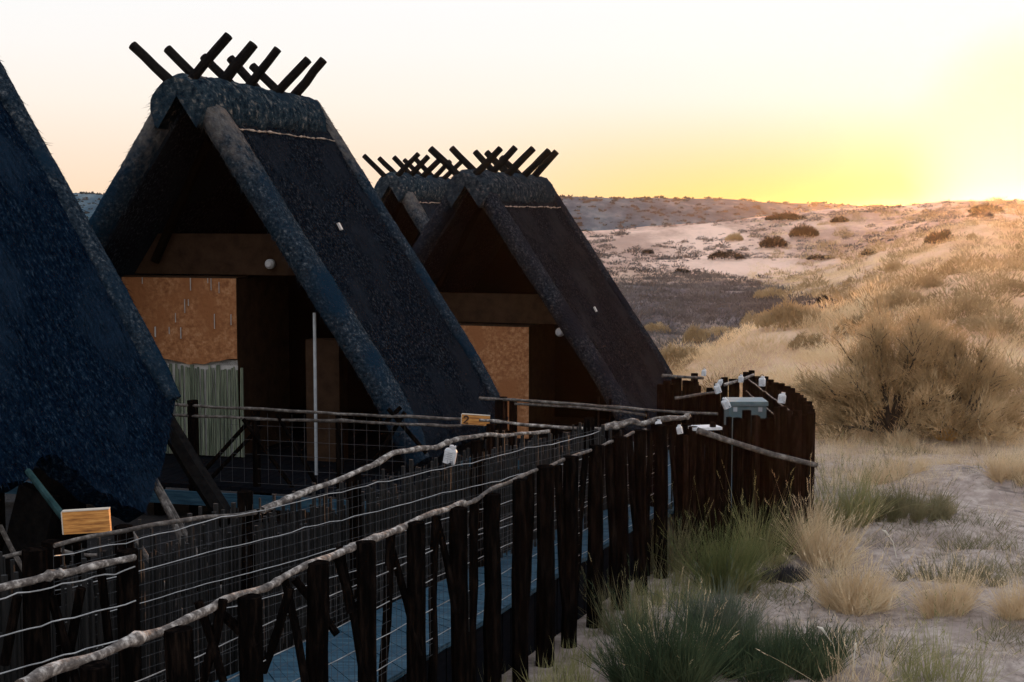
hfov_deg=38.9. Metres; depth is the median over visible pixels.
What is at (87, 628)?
stick screen
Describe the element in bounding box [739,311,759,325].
dune shrub
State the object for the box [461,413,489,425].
number board
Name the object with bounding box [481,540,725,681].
grass
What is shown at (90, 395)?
thatched hut
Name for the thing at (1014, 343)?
dry grass
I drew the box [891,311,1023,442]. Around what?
feathery bush
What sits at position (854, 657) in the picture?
straw stalk
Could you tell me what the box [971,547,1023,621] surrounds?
gold grass tuft
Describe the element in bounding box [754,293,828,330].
dune shrub
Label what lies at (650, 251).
dune shrub
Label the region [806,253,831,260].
dune shrub
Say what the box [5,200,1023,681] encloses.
ground
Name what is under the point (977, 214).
dune shrub
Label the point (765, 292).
dune shrub
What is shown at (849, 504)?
gold grass tuft
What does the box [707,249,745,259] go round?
dune shrub
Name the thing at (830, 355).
pale scrub
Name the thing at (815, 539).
gold grass tuft
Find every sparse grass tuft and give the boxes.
[755,580,1006,681]
[864,586,1023,681]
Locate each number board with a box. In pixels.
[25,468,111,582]
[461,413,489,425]
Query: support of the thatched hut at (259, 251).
on the ground at (991, 498)
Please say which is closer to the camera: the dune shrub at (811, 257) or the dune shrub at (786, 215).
the dune shrub at (811, 257)
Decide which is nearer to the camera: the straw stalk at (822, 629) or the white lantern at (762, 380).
the straw stalk at (822, 629)
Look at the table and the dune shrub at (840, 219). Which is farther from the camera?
the dune shrub at (840, 219)
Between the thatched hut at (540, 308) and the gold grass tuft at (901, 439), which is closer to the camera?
the gold grass tuft at (901, 439)
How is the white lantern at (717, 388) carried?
attached to the palisade at (678, 393)
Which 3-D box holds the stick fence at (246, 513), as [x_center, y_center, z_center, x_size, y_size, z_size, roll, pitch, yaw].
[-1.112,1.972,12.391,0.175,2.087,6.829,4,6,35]
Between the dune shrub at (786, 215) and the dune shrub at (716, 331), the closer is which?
the dune shrub at (716, 331)
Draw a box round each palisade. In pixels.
[657,373,754,449]
[681,406,817,563]
[742,370,815,522]
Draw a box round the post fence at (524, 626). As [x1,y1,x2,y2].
[15,424,686,681]
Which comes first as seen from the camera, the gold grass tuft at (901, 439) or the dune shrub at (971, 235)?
the gold grass tuft at (901, 439)
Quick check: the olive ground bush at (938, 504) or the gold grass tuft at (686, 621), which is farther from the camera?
the olive ground bush at (938, 504)
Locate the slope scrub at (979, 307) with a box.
[666,197,1023,396]
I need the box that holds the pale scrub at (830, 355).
[658,275,898,424]
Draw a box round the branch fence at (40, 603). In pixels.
[0,546,141,681]
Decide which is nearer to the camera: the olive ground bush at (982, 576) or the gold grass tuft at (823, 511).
the olive ground bush at (982, 576)
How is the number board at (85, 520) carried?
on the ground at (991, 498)
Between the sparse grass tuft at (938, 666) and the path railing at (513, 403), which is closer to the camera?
the sparse grass tuft at (938, 666)
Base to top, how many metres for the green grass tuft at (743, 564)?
1.115 m
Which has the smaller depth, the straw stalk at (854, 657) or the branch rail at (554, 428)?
the straw stalk at (854, 657)
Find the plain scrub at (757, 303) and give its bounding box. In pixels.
[614,272,844,351]
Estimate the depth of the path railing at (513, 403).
20.23 m
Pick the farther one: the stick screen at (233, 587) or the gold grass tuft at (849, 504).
the gold grass tuft at (849, 504)
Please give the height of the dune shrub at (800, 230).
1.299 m
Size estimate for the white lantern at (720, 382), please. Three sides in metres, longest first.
0.112 x 0.066 x 0.051 m
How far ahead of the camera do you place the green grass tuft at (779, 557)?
16.09 m
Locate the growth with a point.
(968, 538)
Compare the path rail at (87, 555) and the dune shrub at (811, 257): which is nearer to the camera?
the path rail at (87, 555)
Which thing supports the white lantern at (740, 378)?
attached to the palisade at (678, 393)
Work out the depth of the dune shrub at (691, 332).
48.34 m
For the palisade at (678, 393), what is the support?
on the ground at (991, 498)
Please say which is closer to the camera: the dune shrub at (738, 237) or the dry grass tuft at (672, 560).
the dry grass tuft at (672, 560)
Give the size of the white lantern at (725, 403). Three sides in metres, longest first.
0.161 x 0.094 x 0.074 m
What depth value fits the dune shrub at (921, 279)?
39.76 m
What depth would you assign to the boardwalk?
11.34 m
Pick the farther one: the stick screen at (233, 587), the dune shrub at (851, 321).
the dune shrub at (851, 321)
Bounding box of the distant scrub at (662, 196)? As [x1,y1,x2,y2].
[74,191,885,230]
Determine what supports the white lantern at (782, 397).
attached to the palisade at (770, 391)
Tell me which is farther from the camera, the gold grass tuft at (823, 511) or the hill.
the hill
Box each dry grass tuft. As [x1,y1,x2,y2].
[578,551,678,636]
[629,481,751,578]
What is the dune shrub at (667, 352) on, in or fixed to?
on the ground at (991, 498)
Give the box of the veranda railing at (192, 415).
[173,400,502,521]
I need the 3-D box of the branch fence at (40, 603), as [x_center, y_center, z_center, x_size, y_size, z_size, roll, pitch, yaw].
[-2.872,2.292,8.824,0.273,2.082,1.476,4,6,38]
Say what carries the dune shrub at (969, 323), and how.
on the ground at (991, 498)
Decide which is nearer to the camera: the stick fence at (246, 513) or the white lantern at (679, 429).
the stick fence at (246, 513)
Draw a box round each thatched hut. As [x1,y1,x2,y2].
[0,56,230,615]
[6,32,508,521]
[362,152,461,247]
[412,145,681,469]
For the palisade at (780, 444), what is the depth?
16.21 m
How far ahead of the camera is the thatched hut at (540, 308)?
29.07 m
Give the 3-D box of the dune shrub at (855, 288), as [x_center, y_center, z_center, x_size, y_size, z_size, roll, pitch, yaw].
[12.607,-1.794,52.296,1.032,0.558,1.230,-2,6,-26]
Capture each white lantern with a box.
[443,443,456,464]
[676,423,682,433]
[701,369,705,375]
[713,382,721,393]
[717,378,722,385]
[721,396,730,409]
[738,373,743,382]
[759,375,765,385]
[777,390,785,403]
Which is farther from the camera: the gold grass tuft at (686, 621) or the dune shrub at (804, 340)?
the dune shrub at (804, 340)
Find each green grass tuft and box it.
[653,480,806,596]
[715,462,830,569]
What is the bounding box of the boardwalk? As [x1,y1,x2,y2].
[216,442,731,681]
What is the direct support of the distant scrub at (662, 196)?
on the hill
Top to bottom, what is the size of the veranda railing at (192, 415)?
2.014 m
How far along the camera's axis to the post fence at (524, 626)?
11.31 m
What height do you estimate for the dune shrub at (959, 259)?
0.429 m
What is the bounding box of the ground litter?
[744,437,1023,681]
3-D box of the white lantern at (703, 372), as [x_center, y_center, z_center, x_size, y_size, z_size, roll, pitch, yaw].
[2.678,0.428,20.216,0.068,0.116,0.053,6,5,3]
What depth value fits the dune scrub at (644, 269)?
101.68 m
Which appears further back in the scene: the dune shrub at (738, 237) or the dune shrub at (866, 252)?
the dune shrub at (738, 237)
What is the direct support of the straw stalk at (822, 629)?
on the ground at (991, 498)
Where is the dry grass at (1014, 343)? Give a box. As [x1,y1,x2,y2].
[668,197,1023,448]
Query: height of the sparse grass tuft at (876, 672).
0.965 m
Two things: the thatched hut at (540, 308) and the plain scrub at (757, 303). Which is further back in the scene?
the plain scrub at (757, 303)
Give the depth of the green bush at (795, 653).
12.18 m
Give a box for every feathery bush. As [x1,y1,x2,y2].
[782,285,978,444]
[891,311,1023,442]
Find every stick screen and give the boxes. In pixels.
[0,423,611,681]
[0,558,106,681]
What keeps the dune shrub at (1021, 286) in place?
on the ground at (991, 498)
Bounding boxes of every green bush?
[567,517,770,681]
[647,548,781,640]
[681,585,882,681]
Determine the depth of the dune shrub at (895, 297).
37.81 m
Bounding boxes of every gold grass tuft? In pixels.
[602,567,758,674]
[761,453,894,569]
[772,461,848,538]
[777,514,954,617]
[812,429,932,533]
[840,434,938,484]
[877,421,923,447]
[885,540,1009,619]
[923,401,970,441]
[955,428,1023,486]
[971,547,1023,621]
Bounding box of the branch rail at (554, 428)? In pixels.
[479,413,690,549]
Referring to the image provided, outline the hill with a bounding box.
[73,193,876,230]
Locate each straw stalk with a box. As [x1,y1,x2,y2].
[817,626,834,646]
[852,643,856,677]
[882,530,896,557]
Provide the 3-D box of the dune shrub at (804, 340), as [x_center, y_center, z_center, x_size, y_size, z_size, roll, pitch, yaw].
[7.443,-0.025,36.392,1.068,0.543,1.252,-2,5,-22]
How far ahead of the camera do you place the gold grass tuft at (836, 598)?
14.28 m
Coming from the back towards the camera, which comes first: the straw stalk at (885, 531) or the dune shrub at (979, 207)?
the dune shrub at (979, 207)
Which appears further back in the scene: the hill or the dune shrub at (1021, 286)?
the hill
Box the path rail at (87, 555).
[3,548,112,562]
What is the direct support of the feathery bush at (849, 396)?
on the ground at (991, 498)
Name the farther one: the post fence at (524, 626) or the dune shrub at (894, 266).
the dune shrub at (894, 266)
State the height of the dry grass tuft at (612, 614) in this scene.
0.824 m
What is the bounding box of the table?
[723,397,767,472]
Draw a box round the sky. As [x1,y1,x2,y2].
[0,0,1023,205]
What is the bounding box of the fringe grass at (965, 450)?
[814,417,1023,492]
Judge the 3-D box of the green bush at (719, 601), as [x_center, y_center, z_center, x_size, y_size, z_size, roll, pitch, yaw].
[1.978,2.382,13.397,1.073,0.745,1.282,-4,7,-40]
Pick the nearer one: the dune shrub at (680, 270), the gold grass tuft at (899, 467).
the gold grass tuft at (899, 467)
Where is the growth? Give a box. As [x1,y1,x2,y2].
[702,430,1023,665]
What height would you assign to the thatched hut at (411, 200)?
6.809 m
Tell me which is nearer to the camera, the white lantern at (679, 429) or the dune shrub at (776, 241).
the white lantern at (679, 429)
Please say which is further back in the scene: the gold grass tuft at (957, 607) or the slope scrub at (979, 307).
the slope scrub at (979, 307)
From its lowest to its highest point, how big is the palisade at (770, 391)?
1.842 m
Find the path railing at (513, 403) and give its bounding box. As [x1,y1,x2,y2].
[479,396,717,455]
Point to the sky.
(853, 102)
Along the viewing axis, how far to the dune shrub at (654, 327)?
50.71 m
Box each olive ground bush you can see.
[822,472,972,522]
[882,545,1019,587]
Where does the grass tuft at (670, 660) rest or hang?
on the ground at (991, 498)
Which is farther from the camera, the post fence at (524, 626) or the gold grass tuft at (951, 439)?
the gold grass tuft at (951, 439)
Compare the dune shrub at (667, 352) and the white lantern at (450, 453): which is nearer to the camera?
the white lantern at (450, 453)
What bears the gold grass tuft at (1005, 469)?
on the ground at (991, 498)
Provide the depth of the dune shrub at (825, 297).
54.17 m
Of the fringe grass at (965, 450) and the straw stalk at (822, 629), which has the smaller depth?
the straw stalk at (822, 629)
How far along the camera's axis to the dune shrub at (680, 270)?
89.24 m
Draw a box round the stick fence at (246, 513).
[41,417,598,681]
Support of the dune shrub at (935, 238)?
on the ground at (991, 498)
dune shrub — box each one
[642,249,653,253]
[645,321,671,333]
[660,341,699,365]
[674,267,690,272]
[681,321,709,344]
[700,326,737,338]
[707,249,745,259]
[725,232,743,240]
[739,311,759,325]
[752,286,787,298]
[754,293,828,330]
[759,234,787,247]
[764,211,807,220]
[787,330,829,350]
[788,221,819,237]
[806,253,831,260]
[816,294,832,302]
[829,216,848,222]
[834,313,865,335]
[846,285,868,298]
[861,248,877,255]
[870,287,929,308]
[883,257,906,273]
[915,274,944,287]
[923,228,952,244]
[948,256,970,264]
[951,313,1019,331]
[966,231,977,239]
[967,211,992,216]
[968,203,1004,212]
[988,278,1023,292]
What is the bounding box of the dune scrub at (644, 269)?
[584,198,1023,279]
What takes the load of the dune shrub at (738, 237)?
on the ground at (991, 498)
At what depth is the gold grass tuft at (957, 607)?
13.99 m
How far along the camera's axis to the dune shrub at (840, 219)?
113.70 m
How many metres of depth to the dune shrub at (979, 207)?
91.95 m

